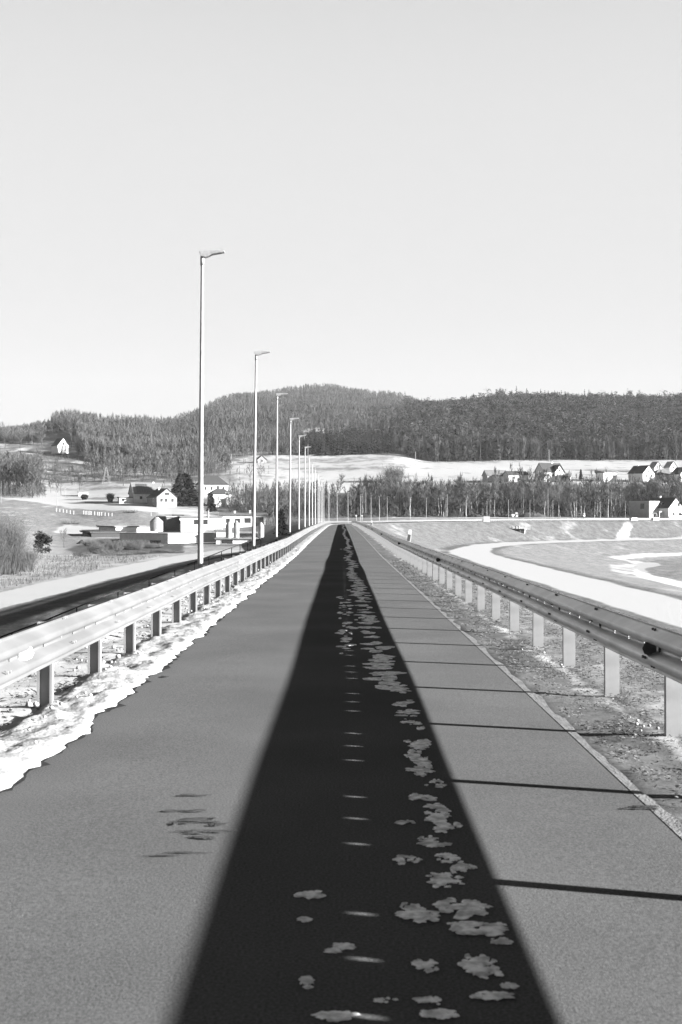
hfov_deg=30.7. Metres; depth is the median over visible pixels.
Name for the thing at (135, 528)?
factory shed
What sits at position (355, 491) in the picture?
bare tree
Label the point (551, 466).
house
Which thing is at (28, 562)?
bush
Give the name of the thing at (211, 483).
house
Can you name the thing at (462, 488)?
bare tree
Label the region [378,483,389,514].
bare tree
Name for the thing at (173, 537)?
factory shed
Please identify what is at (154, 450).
bare tree
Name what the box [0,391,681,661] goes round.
ground
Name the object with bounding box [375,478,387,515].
bare tree
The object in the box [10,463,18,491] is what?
bare tree
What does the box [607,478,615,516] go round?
birch tree
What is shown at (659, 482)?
birch tree
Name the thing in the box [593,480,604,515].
birch tree
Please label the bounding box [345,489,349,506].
bare tree
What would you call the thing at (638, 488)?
bare tree
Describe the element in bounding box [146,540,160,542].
window
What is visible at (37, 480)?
bare tree
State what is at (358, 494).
bare tree
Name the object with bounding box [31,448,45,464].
bare tree
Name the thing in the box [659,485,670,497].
bare tree
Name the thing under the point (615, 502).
birch tree
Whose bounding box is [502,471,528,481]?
house
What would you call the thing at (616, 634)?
guardrail
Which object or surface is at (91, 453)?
bare tree
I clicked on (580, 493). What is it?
birch tree
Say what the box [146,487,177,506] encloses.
house
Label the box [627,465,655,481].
house
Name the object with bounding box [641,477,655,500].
bare tree
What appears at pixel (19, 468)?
bare tree
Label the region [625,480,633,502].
bare tree
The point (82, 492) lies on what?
shed
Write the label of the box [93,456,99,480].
bare tree
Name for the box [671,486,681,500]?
bare tree
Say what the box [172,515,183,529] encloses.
factory block
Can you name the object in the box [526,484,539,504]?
birch tree
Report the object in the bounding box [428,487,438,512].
bare tree
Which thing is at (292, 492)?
bare tree
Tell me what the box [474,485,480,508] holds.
birch tree
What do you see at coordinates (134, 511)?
bush
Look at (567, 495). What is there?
bare tree
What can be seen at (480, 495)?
bare tree
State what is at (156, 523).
silo
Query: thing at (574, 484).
birch tree
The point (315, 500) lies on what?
street lamp
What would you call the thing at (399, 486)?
bare tree
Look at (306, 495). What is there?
bare tree
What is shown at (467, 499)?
birch tree
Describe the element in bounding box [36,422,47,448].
bare tree
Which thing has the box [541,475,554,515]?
bare tree
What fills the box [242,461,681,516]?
thicket
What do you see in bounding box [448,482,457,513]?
bare tree
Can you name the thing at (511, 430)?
pine woods
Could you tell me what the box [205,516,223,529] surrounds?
factory block
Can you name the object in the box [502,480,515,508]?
bare tree
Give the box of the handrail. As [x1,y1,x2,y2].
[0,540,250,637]
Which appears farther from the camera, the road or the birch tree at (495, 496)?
the birch tree at (495, 496)
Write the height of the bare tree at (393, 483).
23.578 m
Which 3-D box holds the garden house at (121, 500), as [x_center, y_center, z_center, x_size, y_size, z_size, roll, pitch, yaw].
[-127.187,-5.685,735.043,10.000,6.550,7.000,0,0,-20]
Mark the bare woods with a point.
(130, 431)
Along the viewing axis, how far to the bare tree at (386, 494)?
710.86 m
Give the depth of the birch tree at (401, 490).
688.44 m
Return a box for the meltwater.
[0,543,309,792]
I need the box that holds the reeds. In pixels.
[0,554,159,588]
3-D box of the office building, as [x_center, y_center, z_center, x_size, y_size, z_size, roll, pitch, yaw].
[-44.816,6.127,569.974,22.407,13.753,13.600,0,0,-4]
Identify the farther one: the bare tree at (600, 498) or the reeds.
the bare tree at (600, 498)
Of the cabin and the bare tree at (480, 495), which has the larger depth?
the cabin
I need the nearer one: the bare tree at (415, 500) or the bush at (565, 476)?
the bare tree at (415, 500)
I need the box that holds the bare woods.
[0,382,681,468]
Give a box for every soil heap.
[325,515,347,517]
[341,512,356,517]
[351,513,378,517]
[467,512,482,516]
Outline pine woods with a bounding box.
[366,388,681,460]
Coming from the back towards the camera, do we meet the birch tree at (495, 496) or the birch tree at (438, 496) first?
the birch tree at (438, 496)
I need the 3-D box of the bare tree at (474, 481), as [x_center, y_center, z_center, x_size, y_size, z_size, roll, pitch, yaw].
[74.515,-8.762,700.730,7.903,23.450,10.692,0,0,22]
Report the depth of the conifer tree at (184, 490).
723.74 m
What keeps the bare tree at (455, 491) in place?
on the ground at (632, 569)
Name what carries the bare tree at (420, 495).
on the ground at (632, 569)
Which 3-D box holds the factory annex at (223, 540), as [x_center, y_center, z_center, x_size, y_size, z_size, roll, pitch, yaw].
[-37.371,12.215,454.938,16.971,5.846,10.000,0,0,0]
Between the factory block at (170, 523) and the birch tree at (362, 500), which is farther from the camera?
the birch tree at (362, 500)
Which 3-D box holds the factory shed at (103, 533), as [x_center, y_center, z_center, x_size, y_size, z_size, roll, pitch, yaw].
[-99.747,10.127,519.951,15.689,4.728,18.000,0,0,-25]
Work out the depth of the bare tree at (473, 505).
691.68 m
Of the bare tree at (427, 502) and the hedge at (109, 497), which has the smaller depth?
the bare tree at (427, 502)
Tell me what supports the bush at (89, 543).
on the ground at (632, 569)
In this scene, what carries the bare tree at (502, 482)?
on the ground at (632, 569)
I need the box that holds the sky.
[0,0,681,429]
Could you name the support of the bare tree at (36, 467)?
on the ground at (632, 569)
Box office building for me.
[219,510,267,527]
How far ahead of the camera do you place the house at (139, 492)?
735.82 m
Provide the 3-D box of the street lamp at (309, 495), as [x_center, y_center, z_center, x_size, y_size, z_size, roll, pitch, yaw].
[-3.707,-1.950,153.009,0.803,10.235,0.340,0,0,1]
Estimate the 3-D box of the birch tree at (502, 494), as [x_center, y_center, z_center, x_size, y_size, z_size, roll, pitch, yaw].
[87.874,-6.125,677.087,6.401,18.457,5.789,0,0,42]
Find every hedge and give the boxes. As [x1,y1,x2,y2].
[80,493,88,499]
[106,492,114,501]
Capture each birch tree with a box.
[359,487,366,513]
[398,488,403,514]
[405,484,413,509]
[433,485,440,515]
[436,481,444,515]
[437,479,448,516]
[463,491,469,515]
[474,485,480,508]
[491,484,499,515]
[492,482,503,510]
[497,486,504,512]
[507,485,514,514]
[518,483,527,512]
[518,488,525,506]
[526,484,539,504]
[541,489,548,514]
[554,480,561,516]
[555,483,563,512]
[571,486,577,516]
[572,483,580,499]
[575,487,583,512]
[581,490,587,512]
[590,484,598,517]
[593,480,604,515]
[605,484,612,505]
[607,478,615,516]
[613,492,619,511]
[616,484,625,514]
[655,479,663,496]
[677,482,681,499]
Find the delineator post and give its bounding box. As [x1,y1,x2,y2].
[407,530,411,541]
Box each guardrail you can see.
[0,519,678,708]
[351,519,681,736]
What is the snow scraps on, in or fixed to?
on the road
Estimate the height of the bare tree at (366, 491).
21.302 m
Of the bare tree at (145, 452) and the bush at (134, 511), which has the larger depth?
the bare tree at (145, 452)
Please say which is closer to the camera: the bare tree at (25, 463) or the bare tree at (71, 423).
the bare tree at (25, 463)
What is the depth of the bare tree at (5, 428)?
1150.61 m
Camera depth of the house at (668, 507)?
662.02 m
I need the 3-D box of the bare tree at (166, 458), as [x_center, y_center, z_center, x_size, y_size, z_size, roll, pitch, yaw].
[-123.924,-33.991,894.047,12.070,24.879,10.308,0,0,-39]
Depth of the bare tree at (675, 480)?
724.46 m
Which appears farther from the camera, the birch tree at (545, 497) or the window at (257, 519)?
the birch tree at (545, 497)
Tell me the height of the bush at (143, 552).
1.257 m
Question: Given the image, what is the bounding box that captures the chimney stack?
[207,509,208,529]
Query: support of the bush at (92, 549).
on the ground at (632, 569)
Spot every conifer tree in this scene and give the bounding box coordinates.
[171,472,206,506]
[205,493,217,511]
[272,509,288,535]
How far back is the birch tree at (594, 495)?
658.45 m
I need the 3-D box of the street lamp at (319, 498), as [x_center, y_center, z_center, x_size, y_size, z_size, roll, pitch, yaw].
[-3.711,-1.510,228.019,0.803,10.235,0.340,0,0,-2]
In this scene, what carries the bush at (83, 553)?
on the ground at (632, 569)
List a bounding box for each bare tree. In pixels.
[0,422,10,442]
[0,458,13,496]
[4,450,16,474]
[4,457,13,484]
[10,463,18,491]
[11,465,21,494]
[14,455,29,496]
[17,453,29,493]
[18,457,28,492]
[20,461,30,492]
[23,456,37,497]
[23,457,39,489]
[25,460,38,494]
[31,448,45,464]
[33,452,43,472]
[33,460,40,495]
[33,470,42,486]
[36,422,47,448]
[55,410,80,446]
[56,472,65,487]
[59,529,66,540]
[75,468,83,490]
[82,444,91,462]
[89,448,96,464]
[93,420,111,436]
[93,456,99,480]
[102,452,115,478]
[116,453,129,485]
[125,448,135,475]
[141,448,152,476]
[147,447,156,469]
[150,457,156,476]
[152,450,164,477]
[162,450,174,475]
[169,455,177,480]
[191,451,198,478]
[238,495,245,510]
[243,491,249,510]
[245,464,252,476]
[267,494,274,514]
[278,489,285,514]
[278,499,286,511]
[287,487,295,506]
[291,496,297,511]
[303,488,310,512]
[314,495,321,509]
[334,493,342,511]
[336,473,346,491]
[340,495,348,512]
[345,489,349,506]
[352,489,356,509]
[353,484,361,507]
[354,485,361,506]
[361,474,373,502]
[361,481,370,511]
[364,493,372,512]
[367,477,381,515]
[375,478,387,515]
[378,471,384,513]
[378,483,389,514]
[384,483,389,514]
[386,477,395,505]
[387,487,398,516]
[388,476,398,515]
[390,484,402,515]
[395,479,402,509]
[399,478,411,514]
[405,480,419,510]
[408,487,419,508]
[413,482,422,512]
[415,478,427,511]
[418,478,431,514]
[419,486,428,508]
[427,481,438,511]
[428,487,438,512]
[440,480,452,515]
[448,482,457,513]
[449,487,458,515]
[451,475,464,516]
[456,480,469,515]
[461,481,470,516]
[466,484,475,512]
[468,479,477,513]
[470,482,480,512]
[476,479,486,513]
[478,482,491,509]
[488,483,494,510]
[491,474,500,510]
[492,483,500,515]
[498,477,507,512]
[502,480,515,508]
[504,487,509,513]
[508,481,519,509]
[514,477,526,508]
[522,482,533,508]
[525,485,534,509]
[532,481,546,506]
[535,471,546,510]
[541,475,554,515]
[545,488,555,516]
[549,485,557,509]
[561,480,574,516]
[561,489,568,514]
[583,475,594,515]
[596,490,607,517]
[607,480,617,507]
[616,487,626,516]
[623,485,632,516]
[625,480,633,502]
[630,484,643,500]
[632,478,645,500]
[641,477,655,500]
[642,487,652,499]
[650,479,665,497]
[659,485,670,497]
[661,477,671,496]
[669,473,681,501]
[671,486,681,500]
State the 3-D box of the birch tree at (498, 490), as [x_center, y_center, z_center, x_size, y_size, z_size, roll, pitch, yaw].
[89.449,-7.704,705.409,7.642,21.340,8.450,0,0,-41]
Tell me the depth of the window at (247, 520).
564.06 m
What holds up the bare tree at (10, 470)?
on the ground at (632, 569)
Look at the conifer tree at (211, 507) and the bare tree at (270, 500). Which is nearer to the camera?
the bare tree at (270, 500)
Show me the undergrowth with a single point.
(209, 463)
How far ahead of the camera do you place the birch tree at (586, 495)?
682.49 m
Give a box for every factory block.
[156,516,178,530]
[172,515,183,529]
[179,516,207,531]
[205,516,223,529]
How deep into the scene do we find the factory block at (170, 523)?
549.77 m
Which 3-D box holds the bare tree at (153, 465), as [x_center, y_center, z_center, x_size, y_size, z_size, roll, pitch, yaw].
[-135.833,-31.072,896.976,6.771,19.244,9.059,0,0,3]
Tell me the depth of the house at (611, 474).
846.88 m
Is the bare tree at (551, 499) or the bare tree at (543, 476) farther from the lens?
the bare tree at (543, 476)
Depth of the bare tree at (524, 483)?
704.78 m
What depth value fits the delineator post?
44.77 m
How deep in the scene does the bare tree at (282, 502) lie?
570.96 m
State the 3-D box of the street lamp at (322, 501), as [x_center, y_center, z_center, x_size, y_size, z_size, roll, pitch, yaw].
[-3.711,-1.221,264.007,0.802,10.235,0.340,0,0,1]
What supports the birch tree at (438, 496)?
on the ground at (632, 569)
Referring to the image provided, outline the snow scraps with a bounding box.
[294,525,518,1021]
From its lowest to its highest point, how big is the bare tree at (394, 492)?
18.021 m
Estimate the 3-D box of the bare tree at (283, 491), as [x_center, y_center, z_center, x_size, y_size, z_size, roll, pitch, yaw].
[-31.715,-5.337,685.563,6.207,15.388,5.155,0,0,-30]
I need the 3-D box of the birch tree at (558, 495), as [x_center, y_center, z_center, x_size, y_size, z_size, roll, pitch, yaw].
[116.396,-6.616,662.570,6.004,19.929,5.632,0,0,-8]
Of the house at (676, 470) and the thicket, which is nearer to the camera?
the thicket
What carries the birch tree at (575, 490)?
on the ground at (632, 569)
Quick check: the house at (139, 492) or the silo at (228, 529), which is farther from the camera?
the house at (139, 492)
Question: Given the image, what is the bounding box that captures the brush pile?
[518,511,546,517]
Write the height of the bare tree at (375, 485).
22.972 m
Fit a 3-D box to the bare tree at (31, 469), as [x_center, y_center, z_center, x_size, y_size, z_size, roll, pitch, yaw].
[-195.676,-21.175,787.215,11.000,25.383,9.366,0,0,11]
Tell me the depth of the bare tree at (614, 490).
717.37 m
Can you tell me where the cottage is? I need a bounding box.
[51,438,68,453]
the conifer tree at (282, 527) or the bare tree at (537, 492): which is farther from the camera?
the bare tree at (537, 492)
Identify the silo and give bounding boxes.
[150,517,162,530]
[226,522,231,537]
[233,520,238,537]
[258,522,263,538]
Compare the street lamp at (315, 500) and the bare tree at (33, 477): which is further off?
the bare tree at (33, 477)
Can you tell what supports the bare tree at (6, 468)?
on the ground at (632, 569)
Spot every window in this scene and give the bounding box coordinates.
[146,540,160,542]
[194,519,207,523]
[221,540,232,543]
[245,518,250,522]
[255,517,263,525]
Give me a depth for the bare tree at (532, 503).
690.55 m
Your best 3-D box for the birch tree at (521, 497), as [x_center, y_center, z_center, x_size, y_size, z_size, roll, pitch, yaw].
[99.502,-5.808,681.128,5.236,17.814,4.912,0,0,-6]
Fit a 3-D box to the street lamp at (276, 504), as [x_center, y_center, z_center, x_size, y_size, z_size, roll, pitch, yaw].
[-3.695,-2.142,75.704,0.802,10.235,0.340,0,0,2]
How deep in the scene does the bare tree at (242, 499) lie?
673.09 m
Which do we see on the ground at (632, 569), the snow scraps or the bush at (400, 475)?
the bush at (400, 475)
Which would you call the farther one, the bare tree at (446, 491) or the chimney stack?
the bare tree at (446, 491)
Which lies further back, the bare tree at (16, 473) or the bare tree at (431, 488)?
the bare tree at (16, 473)
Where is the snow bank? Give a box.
[0,524,333,790]
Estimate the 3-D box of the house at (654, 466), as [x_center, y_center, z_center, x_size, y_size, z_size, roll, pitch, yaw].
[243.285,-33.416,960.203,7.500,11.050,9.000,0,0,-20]
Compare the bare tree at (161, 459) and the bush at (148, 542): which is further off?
the bare tree at (161, 459)
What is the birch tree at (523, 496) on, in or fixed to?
on the ground at (632, 569)
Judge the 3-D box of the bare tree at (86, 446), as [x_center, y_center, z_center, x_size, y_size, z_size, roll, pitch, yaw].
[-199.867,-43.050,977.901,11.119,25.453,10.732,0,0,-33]
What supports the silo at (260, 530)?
on the ground at (632, 569)
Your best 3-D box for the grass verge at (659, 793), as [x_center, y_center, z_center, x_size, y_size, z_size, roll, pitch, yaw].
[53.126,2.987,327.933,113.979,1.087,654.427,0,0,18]
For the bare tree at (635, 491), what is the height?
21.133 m
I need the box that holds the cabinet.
[483,516,489,521]
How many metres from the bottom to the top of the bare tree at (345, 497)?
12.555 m
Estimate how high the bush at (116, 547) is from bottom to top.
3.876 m
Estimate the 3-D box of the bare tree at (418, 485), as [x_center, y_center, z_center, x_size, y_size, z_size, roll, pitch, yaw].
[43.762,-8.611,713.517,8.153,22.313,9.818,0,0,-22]
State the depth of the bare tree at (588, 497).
703.76 m
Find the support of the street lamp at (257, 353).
on the ground at (632, 569)
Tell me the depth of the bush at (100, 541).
466.06 m
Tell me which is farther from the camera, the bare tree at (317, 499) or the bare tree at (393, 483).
the bare tree at (393, 483)
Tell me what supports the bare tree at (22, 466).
on the ground at (632, 569)
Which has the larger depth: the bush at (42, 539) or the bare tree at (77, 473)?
the bare tree at (77, 473)
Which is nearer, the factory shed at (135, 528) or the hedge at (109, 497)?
the factory shed at (135, 528)
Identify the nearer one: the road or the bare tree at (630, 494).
the road
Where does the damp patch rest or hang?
on the road
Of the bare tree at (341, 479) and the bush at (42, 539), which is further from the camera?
the bare tree at (341, 479)
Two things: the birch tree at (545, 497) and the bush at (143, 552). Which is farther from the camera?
the birch tree at (545, 497)
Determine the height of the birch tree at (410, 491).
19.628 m
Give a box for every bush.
[0,509,43,574]
[0,523,25,575]
[13,543,45,571]
[32,531,52,554]
[61,519,80,523]
[71,551,93,556]
[83,539,100,545]
[87,543,108,552]
[93,549,114,553]
[94,538,111,543]
[98,540,125,551]
[98,551,136,555]
[113,539,132,545]
[121,540,144,549]
[123,509,137,512]
[129,550,148,553]
[133,539,149,544]
[144,542,163,547]
[151,549,170,551]
[167,551,183,552]
[382,464,408,481]
[561,472,573,481]
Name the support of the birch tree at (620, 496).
on the ground at (632, 569)
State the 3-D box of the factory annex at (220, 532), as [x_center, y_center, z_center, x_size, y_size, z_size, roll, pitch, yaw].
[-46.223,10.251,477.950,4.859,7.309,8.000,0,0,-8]
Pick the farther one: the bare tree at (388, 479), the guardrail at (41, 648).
the bare tree at (388, 479)
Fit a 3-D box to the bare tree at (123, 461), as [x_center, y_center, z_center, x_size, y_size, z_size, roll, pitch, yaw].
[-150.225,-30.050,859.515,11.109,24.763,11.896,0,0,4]
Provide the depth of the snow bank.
10.54 m
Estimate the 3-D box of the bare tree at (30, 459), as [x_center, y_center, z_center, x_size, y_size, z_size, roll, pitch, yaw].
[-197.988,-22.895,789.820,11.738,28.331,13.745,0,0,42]
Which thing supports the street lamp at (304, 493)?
on the ground at (632, 569)
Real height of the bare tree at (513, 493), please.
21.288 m
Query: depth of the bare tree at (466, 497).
670.51 m
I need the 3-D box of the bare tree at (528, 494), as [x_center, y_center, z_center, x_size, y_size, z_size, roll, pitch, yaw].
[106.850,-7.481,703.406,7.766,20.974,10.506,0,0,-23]
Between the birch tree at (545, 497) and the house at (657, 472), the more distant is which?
the house at (657, 472)
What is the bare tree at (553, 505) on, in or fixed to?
on the ground at (632, 569)
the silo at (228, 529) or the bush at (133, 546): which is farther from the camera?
the silo at (228, 529)
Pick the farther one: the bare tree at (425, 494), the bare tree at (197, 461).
the bare tree at (197, 461)
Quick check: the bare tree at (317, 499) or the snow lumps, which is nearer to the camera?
the snow lumps
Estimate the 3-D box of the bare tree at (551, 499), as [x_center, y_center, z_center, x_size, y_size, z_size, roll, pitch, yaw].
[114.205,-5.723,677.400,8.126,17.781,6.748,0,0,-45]
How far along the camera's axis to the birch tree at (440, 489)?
691.09 m
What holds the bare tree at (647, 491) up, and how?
on the ground at (632, 569)
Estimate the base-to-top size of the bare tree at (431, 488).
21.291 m
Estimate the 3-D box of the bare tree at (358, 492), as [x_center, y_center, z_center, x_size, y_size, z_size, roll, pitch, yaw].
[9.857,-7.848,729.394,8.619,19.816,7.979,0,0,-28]
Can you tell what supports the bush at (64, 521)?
on the ground at (632, 569)
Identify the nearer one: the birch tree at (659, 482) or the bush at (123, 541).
the bush at (123, 541)
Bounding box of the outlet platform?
[512,526,526,533]
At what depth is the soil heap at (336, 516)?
617.48 m
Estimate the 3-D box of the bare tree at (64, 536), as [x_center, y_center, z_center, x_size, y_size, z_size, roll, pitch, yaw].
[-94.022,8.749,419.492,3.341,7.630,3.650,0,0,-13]
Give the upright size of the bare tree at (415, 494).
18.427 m
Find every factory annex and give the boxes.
[214,529,225,536]
[215,537,261,543]
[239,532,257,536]
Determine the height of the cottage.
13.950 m
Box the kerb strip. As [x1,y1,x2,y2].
[349,524,681,837]
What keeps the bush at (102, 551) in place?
on the ground at (632, 569)
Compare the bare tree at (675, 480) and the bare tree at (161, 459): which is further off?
the bare tree at (161, 459)
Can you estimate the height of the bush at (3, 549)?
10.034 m
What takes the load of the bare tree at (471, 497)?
on the ground at (632, 569)
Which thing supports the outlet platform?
on the ground at (632, 569)
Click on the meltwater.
(43, 763)
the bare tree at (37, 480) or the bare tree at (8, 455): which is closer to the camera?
the bare tree at (37, 480)
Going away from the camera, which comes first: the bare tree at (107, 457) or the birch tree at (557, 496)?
the birch tree at (557, 496)
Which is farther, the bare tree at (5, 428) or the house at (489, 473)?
the bare tree at (5, 428)
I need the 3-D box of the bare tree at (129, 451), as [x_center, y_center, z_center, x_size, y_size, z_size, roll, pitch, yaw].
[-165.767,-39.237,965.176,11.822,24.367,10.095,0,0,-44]
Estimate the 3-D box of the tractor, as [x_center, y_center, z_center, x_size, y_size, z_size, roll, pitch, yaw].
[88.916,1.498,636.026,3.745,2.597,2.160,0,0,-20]
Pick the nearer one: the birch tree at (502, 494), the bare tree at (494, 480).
the birch tree at (502, 494)
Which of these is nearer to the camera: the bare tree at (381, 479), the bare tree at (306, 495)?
the bare tree at (306, 495)
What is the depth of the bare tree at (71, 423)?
1180.15 m
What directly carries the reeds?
on the ground at (632, 569)
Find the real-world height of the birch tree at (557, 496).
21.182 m
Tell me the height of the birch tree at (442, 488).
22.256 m
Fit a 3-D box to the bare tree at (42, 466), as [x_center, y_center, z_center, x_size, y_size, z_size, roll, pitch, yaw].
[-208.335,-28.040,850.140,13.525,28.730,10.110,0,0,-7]
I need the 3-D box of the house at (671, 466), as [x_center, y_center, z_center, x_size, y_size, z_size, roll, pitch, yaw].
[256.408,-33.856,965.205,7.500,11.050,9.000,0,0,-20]
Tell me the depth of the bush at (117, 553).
337.82 m
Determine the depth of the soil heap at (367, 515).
615.62 m
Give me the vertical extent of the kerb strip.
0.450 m
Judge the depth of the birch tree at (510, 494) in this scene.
684.55 m
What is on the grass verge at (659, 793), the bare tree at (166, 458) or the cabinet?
the cabinet
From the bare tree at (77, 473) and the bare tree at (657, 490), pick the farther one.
the bare tree at (77, 473)
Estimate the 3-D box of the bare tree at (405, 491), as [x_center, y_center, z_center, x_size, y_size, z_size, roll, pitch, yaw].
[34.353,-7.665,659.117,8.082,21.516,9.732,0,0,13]
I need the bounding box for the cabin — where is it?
[256,455,266,462]
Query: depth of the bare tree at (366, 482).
724.37 m
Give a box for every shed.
[78,491,88,495]
[79,530,126,536]
[96,525,157,532]
[120,532,232,543]
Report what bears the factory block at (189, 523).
on the ground at (632, 569)
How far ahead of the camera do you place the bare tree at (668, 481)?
707.20 m
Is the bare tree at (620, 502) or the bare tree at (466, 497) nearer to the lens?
the bare tree at (466, 497)
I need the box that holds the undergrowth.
[0,439,616,527]
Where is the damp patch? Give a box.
[143,676,657,855]
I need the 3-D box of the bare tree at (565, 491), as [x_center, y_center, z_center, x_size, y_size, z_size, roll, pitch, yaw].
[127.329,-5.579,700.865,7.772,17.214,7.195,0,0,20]
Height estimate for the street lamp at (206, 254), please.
10.235 m
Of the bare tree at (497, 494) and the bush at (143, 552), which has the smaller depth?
the bush at (143, 552)
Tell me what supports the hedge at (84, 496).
on the ground at (632, 569)
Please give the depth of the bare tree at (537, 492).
715.87 m
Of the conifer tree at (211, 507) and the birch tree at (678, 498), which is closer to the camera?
the conifer tree at (211, 507)
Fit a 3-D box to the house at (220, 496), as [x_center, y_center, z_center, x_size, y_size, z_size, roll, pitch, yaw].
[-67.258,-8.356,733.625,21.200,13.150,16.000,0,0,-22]
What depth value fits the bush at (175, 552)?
357.87 m
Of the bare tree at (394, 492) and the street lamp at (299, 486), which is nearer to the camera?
the street lamp at (299, 486)
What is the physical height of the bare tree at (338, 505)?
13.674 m
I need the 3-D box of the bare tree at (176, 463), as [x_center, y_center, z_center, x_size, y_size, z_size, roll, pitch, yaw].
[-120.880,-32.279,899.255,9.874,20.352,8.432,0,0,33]
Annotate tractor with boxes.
[510,512,518,516]
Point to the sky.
(442, 199)
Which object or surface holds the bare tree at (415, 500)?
on the ground at (632, 569)
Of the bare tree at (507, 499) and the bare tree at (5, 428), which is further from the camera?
the bare tree at (5, 428)
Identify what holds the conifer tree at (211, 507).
on the ground at (632, 569)
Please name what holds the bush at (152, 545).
on the ground at (632, 569)
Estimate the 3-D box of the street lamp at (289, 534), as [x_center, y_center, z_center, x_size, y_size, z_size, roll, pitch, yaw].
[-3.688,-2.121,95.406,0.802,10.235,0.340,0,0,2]
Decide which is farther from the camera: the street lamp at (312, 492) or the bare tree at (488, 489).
the bare tree at (488, 489)
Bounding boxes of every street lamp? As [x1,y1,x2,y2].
[197,250,224,568]
[251,351,269,550]
[275,393,286,540]
[288,418,298,536]
[298,435,305,531]
[304,447,308,528]
[308,455,312,526]
[312,461,315,525]
[315,467,316,523]
[319,476,321,522]
[322,482,324,521]
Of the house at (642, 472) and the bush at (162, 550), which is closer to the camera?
the bush at (162, 550)
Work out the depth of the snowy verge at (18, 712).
12.11 m
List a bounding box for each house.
[117,497,132,503]
[128,482,160,502]
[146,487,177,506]
[195,475,228,495]
[206,487,245,506]
[482,470,505,481]
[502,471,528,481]
[534,462,570,481]
[594,470,616,481]
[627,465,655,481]
[629,496,681,517]
[650,461,662,470]
[654,469,670,480]
[663,461,676,471]
[670,467,681,479]
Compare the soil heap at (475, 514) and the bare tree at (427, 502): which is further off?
the bare tree at (427, 502)
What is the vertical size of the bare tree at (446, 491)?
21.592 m
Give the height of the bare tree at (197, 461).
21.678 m
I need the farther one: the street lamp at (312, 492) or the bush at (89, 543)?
the bush at (89, 543)
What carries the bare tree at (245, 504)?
on the ground at (632, 569)
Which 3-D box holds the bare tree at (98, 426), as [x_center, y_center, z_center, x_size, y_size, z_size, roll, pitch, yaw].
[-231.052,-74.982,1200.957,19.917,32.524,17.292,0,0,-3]
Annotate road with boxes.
[0,520,681,1023]
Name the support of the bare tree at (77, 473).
on the ground at (632, 569)
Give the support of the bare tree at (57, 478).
on the ground at (632, 569)
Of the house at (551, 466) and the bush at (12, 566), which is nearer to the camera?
the bush at (12, 566)
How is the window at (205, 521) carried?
in the factory block at (189, 523)
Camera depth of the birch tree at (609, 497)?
657.62 m
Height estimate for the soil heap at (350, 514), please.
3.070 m
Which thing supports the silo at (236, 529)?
on the ground at (632, 569)
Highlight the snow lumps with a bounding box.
[0,558,659,743]
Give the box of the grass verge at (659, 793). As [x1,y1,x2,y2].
[350,520,681,823]
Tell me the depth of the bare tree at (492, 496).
724.27 m
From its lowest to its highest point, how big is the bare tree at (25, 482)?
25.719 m
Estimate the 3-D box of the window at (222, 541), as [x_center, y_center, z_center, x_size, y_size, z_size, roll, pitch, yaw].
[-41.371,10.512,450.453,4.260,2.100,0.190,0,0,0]
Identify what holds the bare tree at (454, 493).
on the ground at (632, 569)
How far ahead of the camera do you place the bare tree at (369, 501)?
665.34 m
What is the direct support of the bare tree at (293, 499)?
on the ground at (632, 569)
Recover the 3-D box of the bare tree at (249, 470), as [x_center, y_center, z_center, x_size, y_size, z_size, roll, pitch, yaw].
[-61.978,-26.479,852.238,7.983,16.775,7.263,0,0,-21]

